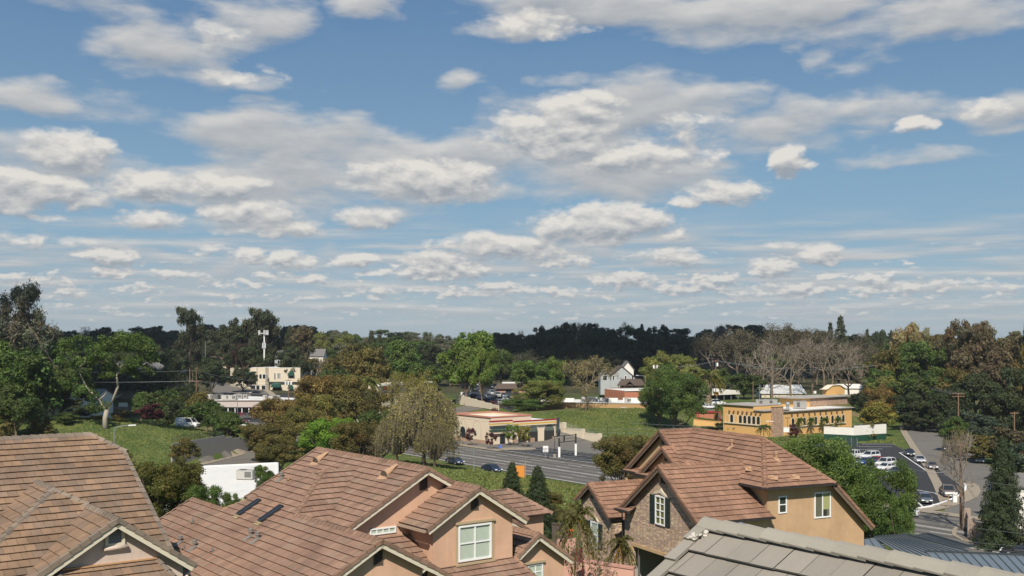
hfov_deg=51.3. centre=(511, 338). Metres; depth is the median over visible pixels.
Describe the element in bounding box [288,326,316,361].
eucalyptus tree
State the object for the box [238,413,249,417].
pickup truck
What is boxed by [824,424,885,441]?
white wall
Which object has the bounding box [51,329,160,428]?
forked tree
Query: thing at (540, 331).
leafy tree
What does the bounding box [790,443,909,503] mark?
parking lot
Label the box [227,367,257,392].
leafy tree
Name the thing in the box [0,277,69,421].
pine tree
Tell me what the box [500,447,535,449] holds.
kerb
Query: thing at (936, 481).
side pavement
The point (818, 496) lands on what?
window
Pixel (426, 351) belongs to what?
leafy tree
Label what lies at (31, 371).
leafy tree
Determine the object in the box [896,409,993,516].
side road
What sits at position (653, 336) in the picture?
leafy tree
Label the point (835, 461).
leafy tree
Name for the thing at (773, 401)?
air conditioner
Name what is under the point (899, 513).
shrub
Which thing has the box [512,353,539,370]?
budding tree
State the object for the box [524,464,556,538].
conifer tree
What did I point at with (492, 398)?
dealer lot
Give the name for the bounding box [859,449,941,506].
bay markings
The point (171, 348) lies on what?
leafy tree
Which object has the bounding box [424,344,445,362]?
leafy tree
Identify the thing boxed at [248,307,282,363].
eucalyptus tree
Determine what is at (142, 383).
leafy tree
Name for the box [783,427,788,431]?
road sign
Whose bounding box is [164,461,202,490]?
leafy tree
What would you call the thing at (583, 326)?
budding tree
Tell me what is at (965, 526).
wire
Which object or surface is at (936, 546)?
metal roofed house
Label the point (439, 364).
eucalyptus tree
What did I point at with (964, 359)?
leafy tree
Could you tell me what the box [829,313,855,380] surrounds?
conifer tree
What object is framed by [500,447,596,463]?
parking apron
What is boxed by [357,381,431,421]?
banner shop
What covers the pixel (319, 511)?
salmon house
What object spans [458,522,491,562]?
window
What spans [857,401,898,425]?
leafy tree
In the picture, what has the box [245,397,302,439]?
leafy tree
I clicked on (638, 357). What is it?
evergreen tree
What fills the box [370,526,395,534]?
strip window
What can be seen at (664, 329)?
leafy tree
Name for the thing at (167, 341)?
leafy tree
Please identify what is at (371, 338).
conifer tree
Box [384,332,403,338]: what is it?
evergreen tree
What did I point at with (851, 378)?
leafy tree
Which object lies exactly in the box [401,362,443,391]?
leafy tree
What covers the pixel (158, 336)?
leafy tree
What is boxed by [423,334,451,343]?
leafy tree
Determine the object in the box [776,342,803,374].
leafy tree
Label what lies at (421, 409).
willow tree
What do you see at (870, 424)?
bush
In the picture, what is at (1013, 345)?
eucalyptus tree
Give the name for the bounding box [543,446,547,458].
road sign
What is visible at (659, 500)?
window
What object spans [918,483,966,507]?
kerb
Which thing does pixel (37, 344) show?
budding tree
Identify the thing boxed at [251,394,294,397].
motel lot
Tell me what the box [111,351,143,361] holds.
budding tree
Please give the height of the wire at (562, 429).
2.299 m
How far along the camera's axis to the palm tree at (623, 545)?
61.87 m
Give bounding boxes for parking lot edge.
[891,444,962,506]
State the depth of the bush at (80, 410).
234.19 m
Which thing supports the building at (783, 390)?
on the ground at (893, 431)
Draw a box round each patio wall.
[564,559,634,575]
[693,419,721,427]
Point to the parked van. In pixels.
(186, 422)
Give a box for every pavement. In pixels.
[194,449,253,464]
[262,389,986,519]
[898,425,951,504]
[920,482,980,509]
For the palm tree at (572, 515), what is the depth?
62.73 m
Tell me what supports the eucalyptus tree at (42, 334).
on the ground at (893, 431)
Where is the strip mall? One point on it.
(249, 402)
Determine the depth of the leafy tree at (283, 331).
582.90 m
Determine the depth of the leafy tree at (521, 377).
314.49 m
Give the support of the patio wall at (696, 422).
on the ground at (893, 431)
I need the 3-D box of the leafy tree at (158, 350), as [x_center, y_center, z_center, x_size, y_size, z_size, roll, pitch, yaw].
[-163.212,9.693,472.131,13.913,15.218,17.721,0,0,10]
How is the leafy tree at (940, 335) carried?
on the ground at (893, 431)
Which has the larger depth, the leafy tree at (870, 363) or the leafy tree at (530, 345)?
the leafy tree at (530, 345)
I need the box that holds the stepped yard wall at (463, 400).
[456,394,498,410]
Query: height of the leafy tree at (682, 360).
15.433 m
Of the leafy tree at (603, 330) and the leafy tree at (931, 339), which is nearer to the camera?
the leafy tree at (931, 339)
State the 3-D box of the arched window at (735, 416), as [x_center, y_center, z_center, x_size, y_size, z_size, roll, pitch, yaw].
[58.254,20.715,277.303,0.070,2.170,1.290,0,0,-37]
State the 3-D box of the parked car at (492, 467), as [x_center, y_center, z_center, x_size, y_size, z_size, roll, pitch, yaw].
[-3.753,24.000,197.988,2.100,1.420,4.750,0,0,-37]
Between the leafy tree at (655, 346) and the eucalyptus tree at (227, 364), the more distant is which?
the leafy tree at (655, 346)
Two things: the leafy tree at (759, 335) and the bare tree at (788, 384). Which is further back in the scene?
the leafy tree at (759, 335)
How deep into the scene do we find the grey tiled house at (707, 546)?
12.13 m
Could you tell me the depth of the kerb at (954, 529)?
135.46 m
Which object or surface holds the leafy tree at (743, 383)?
on the ground at (893, 431)
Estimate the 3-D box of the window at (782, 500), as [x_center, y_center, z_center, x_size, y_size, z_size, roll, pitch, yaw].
[15.585,9.555,61.416,0.558,1.000,0.299,0,0,0]
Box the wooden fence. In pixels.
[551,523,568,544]
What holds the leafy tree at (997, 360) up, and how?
on the ground at (893, 431)
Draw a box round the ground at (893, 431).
[8,340,1023,548]
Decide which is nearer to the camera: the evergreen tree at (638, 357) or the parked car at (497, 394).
the parked car at (497, 394)
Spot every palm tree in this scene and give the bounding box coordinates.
[362,376,382,396]
[555,500,600,559]
[606,534,637,568]
[681,367,704,382]
[698,369,725,403]
[714,405,722,420]
[756,424,771,435]
[794,417,804,429]
[806,417,816,432]
[819,417,829,428]
[833,417,843,426]
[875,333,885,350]
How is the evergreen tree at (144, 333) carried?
on the ground at (893, 431)
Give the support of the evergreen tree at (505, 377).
on the ground at (893, 431)
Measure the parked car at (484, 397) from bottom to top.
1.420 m
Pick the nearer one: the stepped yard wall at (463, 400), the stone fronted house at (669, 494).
the stone fronted house at (669, 494)
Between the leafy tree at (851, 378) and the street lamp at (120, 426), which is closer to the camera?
the street lamp at (120, 426)
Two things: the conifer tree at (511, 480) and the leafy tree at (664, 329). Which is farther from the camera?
the leafy tree at (664, 329)
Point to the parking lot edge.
(924, 481)
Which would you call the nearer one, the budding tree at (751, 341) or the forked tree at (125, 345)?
the forked tree at (125, 345)
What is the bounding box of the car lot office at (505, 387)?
[494,382,531,392]
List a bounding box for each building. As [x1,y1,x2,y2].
[164,462,277,509]
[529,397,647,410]
[605,388,641,399]
[752,385,806,397]
[836,384,863,394]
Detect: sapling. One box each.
[555,526,586,575]
[573,520,618,575]
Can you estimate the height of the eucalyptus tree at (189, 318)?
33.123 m
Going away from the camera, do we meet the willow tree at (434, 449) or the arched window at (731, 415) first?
the willow tree at (434, 449)
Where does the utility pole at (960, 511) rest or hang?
on the ground at (893, 431)
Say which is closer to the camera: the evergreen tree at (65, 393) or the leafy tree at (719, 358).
the evergreen tree at (65, 393)
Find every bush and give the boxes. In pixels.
[52,413,80,422]
[63,405,98,415]
[87,415,102,417]
[110,409,140,418]
[114,418,128,420]
[134,403,165,419]
[161,400,185,423]
[577,397,593,410]
[863,422,876,436]
[888,411,921,427]
[915,414,942,430]
[937,410,973,433]
[945,429,971,455]
[958,434,996,459]
[966,413,1008,437]
[988,426,1023,454]
[1007,442,1023,472]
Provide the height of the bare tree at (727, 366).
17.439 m
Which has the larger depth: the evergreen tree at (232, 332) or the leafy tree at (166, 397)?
the evergreen tree at (232, 332)
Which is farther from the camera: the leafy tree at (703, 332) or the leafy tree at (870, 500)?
the leafy tree at (703, 332)
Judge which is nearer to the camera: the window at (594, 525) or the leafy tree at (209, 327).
the window at (594, 525)
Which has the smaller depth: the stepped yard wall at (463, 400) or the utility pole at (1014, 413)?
the utility pole at (1014, 413)
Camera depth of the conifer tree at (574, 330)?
533.70 m
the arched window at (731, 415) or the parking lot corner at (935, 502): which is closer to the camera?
the parking lot corner at (935, 502)
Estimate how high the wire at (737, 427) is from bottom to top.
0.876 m
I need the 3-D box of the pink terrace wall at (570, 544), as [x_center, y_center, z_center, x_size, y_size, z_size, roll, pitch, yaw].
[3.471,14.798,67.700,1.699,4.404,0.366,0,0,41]
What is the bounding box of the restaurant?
[722,384,853,436]
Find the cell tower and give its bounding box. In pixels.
[258,330,267,365]
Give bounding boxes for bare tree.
[309,357,328,377]
[701,353,730,371]
[712,350,750,387]
[713,325,730,340]
[738,343,783,384]
[753,332,804,397]
[758,344,815,397]
[788,336,844,394]
[816,343,865,383]
[822,348,867,404]
[934,430,976,529]
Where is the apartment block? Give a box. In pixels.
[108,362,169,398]
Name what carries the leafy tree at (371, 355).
on the ground at (893, 431)
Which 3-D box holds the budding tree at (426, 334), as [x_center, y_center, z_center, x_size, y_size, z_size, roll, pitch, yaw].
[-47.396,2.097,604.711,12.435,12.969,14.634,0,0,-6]
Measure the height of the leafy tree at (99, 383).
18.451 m
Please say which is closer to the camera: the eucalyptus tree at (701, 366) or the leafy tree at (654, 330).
the eucalyptus tree at (701, 366)
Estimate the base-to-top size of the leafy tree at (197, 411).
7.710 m
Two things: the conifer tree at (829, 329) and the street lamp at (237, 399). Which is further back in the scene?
the conifer tree at (829, 329)
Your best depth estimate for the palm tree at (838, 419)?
284.45 m
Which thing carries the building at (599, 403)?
on the ground at (893, 431)
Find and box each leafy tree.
[0,338,21,387]
[0,346,69,410]
[0,382,44,435]
[36,340,82,418]
[61,334,83,345]
[64,330,80,334]
[64,339,82,350]
[77,350,109,388]
[82,340,103,346]
[88,326,115,342]
[94,361,130,391]
[125,366,158,395]
[128,326,150,333]
[128,452,209,516]
[129,346,162,356]
[131,391,146,420]
[139,387,184,422]
[145,329,175,343]
[151,350,188,393]
[152,341,183,352]
[157,350,190,372]
[162,337,180,349]
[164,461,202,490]
[165,330,181,335]
[165,338,185,352]
[168,437,201,465]
[171,382,198,407]
[179,400,226,430]
[185,391,213,428]
[186,483,228,506]
[191,356,230,393]
[199,409,244,432]
[200,323,213,329]
[200,340,217,347]
[209,411,245,438]
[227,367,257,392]
[229,340,247,368]
[236,422,297,451]
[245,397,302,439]
[252,434,304,471]
[255,351,282,366]
[275,393,339,451]
[276,326,288,339]
[290,374,360,419]
[296,417,354,454]
[301,325,317,334]
[307,332,332,348]
[317,366,353,382]
[320,351,383,383]
[322,348,337,359]
[324,330,343,336]
[327,343,349,356]
[328,333,341,343]
[328,419,380,456]
[330,334,353,349]
[331,374,398,422]
[337,343,360,356]
[341,331,358,335]
[349,341,392,381]
[352,335,363,340]
[355,409,398,457]
[357,341,387,358]
[382,336,402,344]
[384,338,422,381]
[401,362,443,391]
[405,331,421,341]
[409,341,417,350]
[416,342,441,365]
[420,359,442,374]
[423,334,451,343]
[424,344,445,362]
[436,330,500,405]
[445,340,454,350]
[465,340,498,400]
[492,332,502,346]
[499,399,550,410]
[503,343,524,359]
[510,360,556,392]
[510,380,566,410]
[519,341,541,359]
[522,335,548,356]
[533,325,552,344]
[535,350,561,366]
[537,338,557,359]
[542,355,567,385]
[551,322,572,334]
[568,347,603,385]
[579,322,598,332]
[588,327,610,342]
[591,434,647,480]
[593,352,635,373]
[606,327,624,346]
[610,334,644,358]
[618,434,649,477]
[637,350,679,381]
[637,388,668,424]
[638,340,671,354]
[638,363,711,428]
[643,332,662,345]
[647,326,657,333]
[655,324,669,335]
[660,335,686,356]
[670,353,700,374]
[677,341,698,362]
[692,329,719,340]
[697,339,716,366]
[705,339,736,369]
[713,368,729,387]
[714,326,727,337]
[724,372,767,398]
[730,328,755,354]
[734,344,769,374]
[754,333,765,344]
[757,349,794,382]
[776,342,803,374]
[780,434,867,500]
[783,437,805,453]
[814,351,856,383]
[843,363,871,383]
[845,457,921,538]
[847,392,870,409]
[848,334,870,354]
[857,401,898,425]
[862,349,896,378]
[862,367,898,390]
[862,383,896,423]
[863,333,875,342]
[866,375,900,404]
[874,329,891,342]
[876,344,914,381]
[884,371,924,409]
[888,321,919,351]
[891,391,945,428]
[897,339,948,381]
[905,371,951,425]
[910,327,933,366]
[918,387,968,419]
[928,335,946,344]
[933,367,975,404]
[934,334,957,343]
[938,416,968,441]
[945,340,993,422]
[949,372,1003,417]
[974,346,1020,391]
[977,387,1023,428]
[1003,331,1021,338]
[1010,344,1023,393]
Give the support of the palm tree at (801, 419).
on the ground at (893, 431)
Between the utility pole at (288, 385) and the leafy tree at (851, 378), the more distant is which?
the leafy tree at (851, 378)
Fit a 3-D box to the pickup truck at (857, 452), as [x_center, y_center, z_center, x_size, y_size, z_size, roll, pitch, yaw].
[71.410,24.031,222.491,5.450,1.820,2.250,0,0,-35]
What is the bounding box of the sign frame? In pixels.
[555,434,576,456]
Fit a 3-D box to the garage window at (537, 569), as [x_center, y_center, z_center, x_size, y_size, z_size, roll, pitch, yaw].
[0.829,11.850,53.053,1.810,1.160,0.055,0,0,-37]
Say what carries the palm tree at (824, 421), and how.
on the ground at (893, 431)
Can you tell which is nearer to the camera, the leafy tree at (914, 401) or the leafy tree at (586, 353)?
the leafy tree at (914, 401)
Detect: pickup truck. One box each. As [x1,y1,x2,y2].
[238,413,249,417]
[487,390,495,394]
[848,449,863,457]
[939,484,956,496]
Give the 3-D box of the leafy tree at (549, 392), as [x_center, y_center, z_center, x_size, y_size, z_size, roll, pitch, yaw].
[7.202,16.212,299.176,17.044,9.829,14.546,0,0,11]
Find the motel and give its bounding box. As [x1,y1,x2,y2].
[230,366,310,390]
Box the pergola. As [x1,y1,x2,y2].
[695,411,720,420]
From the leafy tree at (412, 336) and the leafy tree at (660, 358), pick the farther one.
the leafy tree at (412, 336)
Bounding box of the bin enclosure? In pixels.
[846,438,856,446]
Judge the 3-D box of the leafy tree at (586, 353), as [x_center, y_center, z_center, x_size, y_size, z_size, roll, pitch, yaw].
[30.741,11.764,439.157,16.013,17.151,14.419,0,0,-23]
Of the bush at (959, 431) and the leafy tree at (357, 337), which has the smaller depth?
the bush at (959, 431)
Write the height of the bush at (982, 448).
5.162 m
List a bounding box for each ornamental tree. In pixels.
[464,427,476,440]
[485,432,497,448]
[501,424,519,439]
[517,426,530,440]
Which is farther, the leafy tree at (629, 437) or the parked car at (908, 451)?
the parked car at (908, 451)
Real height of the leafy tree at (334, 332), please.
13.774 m
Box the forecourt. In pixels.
[452,430,604,453]
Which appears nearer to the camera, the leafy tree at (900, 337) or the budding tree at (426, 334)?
the leafy tree at (900, 337)
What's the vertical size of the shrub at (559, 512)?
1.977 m
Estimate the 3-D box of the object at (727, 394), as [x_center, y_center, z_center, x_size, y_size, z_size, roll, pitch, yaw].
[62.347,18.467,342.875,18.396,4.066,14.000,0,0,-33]
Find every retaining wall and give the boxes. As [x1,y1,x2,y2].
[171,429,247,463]
[559,422,604,442]
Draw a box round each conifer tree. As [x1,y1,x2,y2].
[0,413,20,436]
[24,407,41,434]
[38,416,56,434]
[367,330,375,344]
[501,462,524,495]
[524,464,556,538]
[571,323,577,339]
[821,322,836,380]
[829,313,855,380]
[863,329,872,376]
[888,330,892,342]
[970,434,1023,551]
[1018,330,1023,366]
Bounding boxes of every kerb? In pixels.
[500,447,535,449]
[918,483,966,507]
[952,524,1000,547]
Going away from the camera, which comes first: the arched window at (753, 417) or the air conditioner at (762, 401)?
the arched window at (753, 417)
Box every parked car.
[445,457,464,464]
[469,393,479,396]
[476,395,490,398]
[481,463,502,471]
[494,392,500,396]
[702,404,714,408]
[711,399,725,404]
[856,457,876,464]
[860,450,880,457]
[875,457,895,465]
[877,462,894,470]
[886,466,907,472]
[903,448,914,455]
[913,455,925,462]
[917,492,932,503]
[925,461,937,469]
[974,456,984,462]
[1000,543,1023,553]
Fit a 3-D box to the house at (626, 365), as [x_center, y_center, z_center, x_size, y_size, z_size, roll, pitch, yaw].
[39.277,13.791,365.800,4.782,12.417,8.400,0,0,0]
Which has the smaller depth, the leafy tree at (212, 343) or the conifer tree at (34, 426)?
the conifer tree at (34, 426)
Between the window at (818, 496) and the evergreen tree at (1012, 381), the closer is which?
the window at (818, 496)
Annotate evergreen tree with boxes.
[34,367,96,416]
[135,330,147,345]
[183,340,199,377]
[202,328,227,356]
[219,325,253,351]
[248,326,276,364]
[271,341,291,365]
[278,346,313,374]
[284,326,297,348]
[307,358,332,377]
[367,329,388,343]
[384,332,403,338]
[434,341,446,351]
[492,348,514,382]
[496,358,512,380]
[554,340,593,385]
[618,349,655,378]
[657,334,678,353]
[747,325,765,340]
[999,365,1023,434]
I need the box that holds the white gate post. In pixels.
[944,492,957,501]
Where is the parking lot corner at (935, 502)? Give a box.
[920,493,958,506]
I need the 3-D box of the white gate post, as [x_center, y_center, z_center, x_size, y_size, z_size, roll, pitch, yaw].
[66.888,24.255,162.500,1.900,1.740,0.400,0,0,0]
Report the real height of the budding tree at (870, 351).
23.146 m
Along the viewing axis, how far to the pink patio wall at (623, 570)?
59.27 m
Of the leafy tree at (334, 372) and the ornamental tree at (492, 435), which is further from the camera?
the leafy tree at (334, 372)
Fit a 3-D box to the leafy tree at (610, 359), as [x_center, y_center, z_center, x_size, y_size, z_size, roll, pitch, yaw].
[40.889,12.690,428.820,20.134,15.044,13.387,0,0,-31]
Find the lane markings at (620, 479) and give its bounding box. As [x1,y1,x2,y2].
[403,447,999,552]
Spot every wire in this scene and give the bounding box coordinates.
[462,418,653,434]
[637,423,822,427]
[857,455,1021,486]
[915,517,1020,533]
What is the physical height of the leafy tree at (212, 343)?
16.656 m
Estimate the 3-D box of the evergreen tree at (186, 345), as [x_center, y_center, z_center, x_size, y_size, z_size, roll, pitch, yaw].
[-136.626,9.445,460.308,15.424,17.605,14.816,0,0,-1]
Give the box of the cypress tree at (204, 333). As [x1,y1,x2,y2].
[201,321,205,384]
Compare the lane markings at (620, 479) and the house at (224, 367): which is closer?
the lane markings at (620, 479)
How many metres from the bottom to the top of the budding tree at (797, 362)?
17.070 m
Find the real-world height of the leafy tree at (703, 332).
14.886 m
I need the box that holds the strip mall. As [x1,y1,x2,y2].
[214,396,294,412]
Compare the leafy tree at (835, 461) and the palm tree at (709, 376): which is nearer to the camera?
the leafy tree at (835, 461)
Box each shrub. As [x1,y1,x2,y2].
[220,491,240,506]
[253,465,274,488]
[545,492,564,506]
[548,503,577,523]
[714,423,722,427]
[788,424,798,436]
[880,491,916,534]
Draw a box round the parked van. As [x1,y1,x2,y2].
[175,417,198,427]
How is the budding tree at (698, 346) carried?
on the ground at (893, 431)
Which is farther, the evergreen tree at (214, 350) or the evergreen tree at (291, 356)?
the evergreen tree at (214, 350)
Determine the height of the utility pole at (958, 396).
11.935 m
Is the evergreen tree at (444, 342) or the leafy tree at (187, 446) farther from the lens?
the evergreen tree at (444, 342)
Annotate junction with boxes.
[869,516,1000,554]
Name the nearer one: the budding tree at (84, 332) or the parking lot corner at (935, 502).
the parking lot corner at (935, 502)
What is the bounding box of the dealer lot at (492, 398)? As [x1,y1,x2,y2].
[463,382,520,410]
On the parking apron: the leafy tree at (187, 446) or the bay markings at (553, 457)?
the bay markings at (553, 457)
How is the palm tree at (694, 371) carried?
on the ground at (893, 431)
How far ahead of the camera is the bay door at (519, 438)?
256.11 m
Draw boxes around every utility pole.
[285,380,291,398]
[712,360,717,398]
[952,393,964,415]
[956,443,964,528]
[1010,412,1018,444]
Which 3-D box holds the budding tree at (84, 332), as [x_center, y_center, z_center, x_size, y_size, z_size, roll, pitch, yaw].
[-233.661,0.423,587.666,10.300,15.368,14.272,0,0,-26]
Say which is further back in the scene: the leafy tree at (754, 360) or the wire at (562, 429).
the leafy tree at (754, 360)
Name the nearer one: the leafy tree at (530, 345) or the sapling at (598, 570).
the sapling at (598, 570)
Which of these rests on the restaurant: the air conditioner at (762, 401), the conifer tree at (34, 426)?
the air conditioner at (762, 401)
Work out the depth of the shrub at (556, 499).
99.42 m
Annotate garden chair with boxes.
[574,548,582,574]
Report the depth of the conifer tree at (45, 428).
217.02 m
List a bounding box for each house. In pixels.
[0,432,196,575]
[159,447,573,575]
[209,356,229,380]
[307,349,327,374]
[574,427,874,575]
[599,365,644,394]
[621,361,634,374]
[647,516,1023,575]
[864,533,1023,573]
[984,473,1023,528]
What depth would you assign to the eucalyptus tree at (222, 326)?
470.01 m
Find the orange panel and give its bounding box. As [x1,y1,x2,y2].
[509,460,525,477]
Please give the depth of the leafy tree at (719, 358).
497.64 m
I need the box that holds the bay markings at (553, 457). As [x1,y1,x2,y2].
[510,449,588,462]
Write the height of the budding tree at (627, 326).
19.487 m
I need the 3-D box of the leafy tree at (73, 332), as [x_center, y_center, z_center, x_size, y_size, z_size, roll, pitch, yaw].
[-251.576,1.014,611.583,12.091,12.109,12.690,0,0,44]
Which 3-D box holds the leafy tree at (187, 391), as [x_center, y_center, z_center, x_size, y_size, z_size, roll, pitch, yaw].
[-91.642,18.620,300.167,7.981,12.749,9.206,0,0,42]
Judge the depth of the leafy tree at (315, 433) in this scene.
203.75 m
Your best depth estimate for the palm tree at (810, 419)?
278.72 m
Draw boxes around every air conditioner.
[212,394,218,399]
[221,395,227,399]
[228,395,236,399]
[236,469,255,479]
[624,398,630,402]
[756,399,769,403]
[769,399,777,403]
[793,400,806,408]
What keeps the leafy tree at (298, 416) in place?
on the ground at (893, 431)
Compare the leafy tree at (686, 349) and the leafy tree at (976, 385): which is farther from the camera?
the leafy tree at (686, 349)
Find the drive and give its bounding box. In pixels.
[439,406,483,415]
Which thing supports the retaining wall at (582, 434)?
on the ground at (893, 431)
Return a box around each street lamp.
[114,424,135,443]
[237,392,251,412]
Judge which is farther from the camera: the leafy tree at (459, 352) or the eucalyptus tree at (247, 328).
the eucalyptus tree at (247, 328)
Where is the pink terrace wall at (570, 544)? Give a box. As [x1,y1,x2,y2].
[557,538,576,555]
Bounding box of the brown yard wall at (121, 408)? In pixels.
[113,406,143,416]
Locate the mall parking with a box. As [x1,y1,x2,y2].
[243,418,268,421]
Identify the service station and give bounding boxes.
[455,411,558,444]
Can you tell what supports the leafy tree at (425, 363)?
on the ground at (893, 431)
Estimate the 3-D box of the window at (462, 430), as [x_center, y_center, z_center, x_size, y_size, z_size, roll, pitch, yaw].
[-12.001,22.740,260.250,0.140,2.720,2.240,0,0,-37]
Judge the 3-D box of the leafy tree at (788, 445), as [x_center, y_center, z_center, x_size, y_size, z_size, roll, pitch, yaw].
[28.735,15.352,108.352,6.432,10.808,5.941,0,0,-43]
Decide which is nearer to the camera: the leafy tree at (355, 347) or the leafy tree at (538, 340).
the leafy tree at (355, 347)
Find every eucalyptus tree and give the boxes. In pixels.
[35,329,63,343]
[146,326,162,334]
[174,306,205,383]
[183,346,204,380]
[188,354,212,368]
[212,353,236,382]
[219,320,238,342]
[226,345,261,370]
[230,317,260,348]
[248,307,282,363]
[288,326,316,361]
[412,341,437,352]
[436,360,456,386]
[496,333,519,348]
[623,327,651,345]
[668,328,691,340]
[684,360,703,368]
[727,324,740,336]
[739,326,752,333]
[868,343,892,360]
[932,318,975,411]
[955,320,996,366]
[983,335,1021,367]
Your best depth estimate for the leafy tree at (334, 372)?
320.54 m
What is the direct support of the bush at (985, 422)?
on the ground at (893, 431)
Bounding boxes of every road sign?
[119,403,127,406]
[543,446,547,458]
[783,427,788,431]
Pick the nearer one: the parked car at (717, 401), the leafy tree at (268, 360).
the parked car at (717, 401)
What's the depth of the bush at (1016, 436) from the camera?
209.31 m
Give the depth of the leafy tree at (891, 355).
350.25 m
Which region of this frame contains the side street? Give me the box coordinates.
[198,436,299,465]
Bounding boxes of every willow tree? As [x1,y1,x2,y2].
[373,412,421,460]
[381,382,463,465]
[412,416,456,466]
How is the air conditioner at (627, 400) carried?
on the building at (599, 403)
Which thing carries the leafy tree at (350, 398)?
on the ground at (893, 431)
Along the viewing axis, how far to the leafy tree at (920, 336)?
369.30 m
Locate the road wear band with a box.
[385,445,989,548]
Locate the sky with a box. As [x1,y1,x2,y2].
[0,0,1023,339]
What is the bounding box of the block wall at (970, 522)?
[964,508,1023,542]
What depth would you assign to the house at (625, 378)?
351.60 m
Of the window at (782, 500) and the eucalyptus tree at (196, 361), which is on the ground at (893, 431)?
the eucalyptus tree at (196, 361)
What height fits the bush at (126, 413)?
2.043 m
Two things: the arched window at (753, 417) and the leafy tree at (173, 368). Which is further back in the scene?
the leafy tree at (173, 368)
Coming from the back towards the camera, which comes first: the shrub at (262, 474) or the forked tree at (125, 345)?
the forked tree at (125, 345)
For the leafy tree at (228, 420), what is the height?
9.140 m
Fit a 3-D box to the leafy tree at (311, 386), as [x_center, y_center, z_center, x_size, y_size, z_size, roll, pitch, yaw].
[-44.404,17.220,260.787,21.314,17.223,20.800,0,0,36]
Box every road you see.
[211,381,1020,552]
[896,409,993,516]
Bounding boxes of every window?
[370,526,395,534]
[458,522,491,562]
[460,426,464,437]
[526,563,542,575]
[590,520,598,548]
[655,495,665,526]
[730,414,733,421]
[734,414,737,422]
[743,415,746,422]
[747,415,750,423]
[752,416,755,423]
[756,416,759,423]
[778,496,786,513]
[814,491,830,518]
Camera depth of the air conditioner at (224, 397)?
343.20 m
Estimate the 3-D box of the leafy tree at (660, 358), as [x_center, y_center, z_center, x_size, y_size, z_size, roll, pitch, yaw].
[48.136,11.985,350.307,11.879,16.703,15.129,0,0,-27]
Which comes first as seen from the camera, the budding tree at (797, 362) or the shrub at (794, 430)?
the shrub at (794, 430)
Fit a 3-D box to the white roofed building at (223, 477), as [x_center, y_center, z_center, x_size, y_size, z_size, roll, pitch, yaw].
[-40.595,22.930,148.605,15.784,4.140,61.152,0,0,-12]
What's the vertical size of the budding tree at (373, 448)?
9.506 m
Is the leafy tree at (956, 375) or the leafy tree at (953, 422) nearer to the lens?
the leafy tree at (953, 422)
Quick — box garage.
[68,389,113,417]
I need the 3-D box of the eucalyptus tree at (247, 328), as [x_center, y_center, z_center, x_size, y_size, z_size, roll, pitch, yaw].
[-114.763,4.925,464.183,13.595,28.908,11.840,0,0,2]
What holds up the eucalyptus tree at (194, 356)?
on the ground at (893, 431)
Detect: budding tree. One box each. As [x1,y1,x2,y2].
[16,341,43,349]
[80,326,91,336]
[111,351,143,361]
[352,429,391,457]
[381,369,417,416]
[401,367,438,418]
[419,331,434,340]
[508,330,526,346]
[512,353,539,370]
[518,349,539,362]
[560,353,619,409]
[571,321,588,333]
[619,322,634,337]
[681,336,698,344]
[688,331,742,386]
[707,328,755,375]
[714,337,733,366]
[732,323,790,379]
[762,322,829,384]
[778,351,821,381]
[788,328,841,386]
[836,332,879,385]
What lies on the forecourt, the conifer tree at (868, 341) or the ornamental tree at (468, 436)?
the ornamental tree at (468, 436)
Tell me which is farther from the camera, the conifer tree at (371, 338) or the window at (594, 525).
the conifer tree at (371, 338)
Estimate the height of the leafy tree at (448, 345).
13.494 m
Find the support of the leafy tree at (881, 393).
on the ground at (893, 431)
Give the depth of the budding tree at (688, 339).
528.16 m
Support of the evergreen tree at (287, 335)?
on the ground at (893, 431)
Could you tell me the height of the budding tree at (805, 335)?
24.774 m
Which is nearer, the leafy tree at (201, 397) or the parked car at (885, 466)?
the parked car at (885, 466)
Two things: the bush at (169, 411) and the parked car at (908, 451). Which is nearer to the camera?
the parked car at (908, 451)
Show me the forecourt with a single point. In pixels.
(584, 446)
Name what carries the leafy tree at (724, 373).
on the ground at (893, 431)
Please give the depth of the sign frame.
224.75 m
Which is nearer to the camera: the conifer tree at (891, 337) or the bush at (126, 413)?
the bush at (126, 413)
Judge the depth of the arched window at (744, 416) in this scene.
274.97 m
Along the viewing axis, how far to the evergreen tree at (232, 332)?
461.55 m
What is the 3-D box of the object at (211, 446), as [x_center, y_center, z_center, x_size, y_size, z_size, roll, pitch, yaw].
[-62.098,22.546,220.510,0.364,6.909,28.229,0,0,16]
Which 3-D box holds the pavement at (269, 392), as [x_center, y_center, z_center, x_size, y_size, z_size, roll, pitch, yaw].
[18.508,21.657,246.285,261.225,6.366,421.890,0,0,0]
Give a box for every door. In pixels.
[500,434,504,443]
[518,433,525,442]

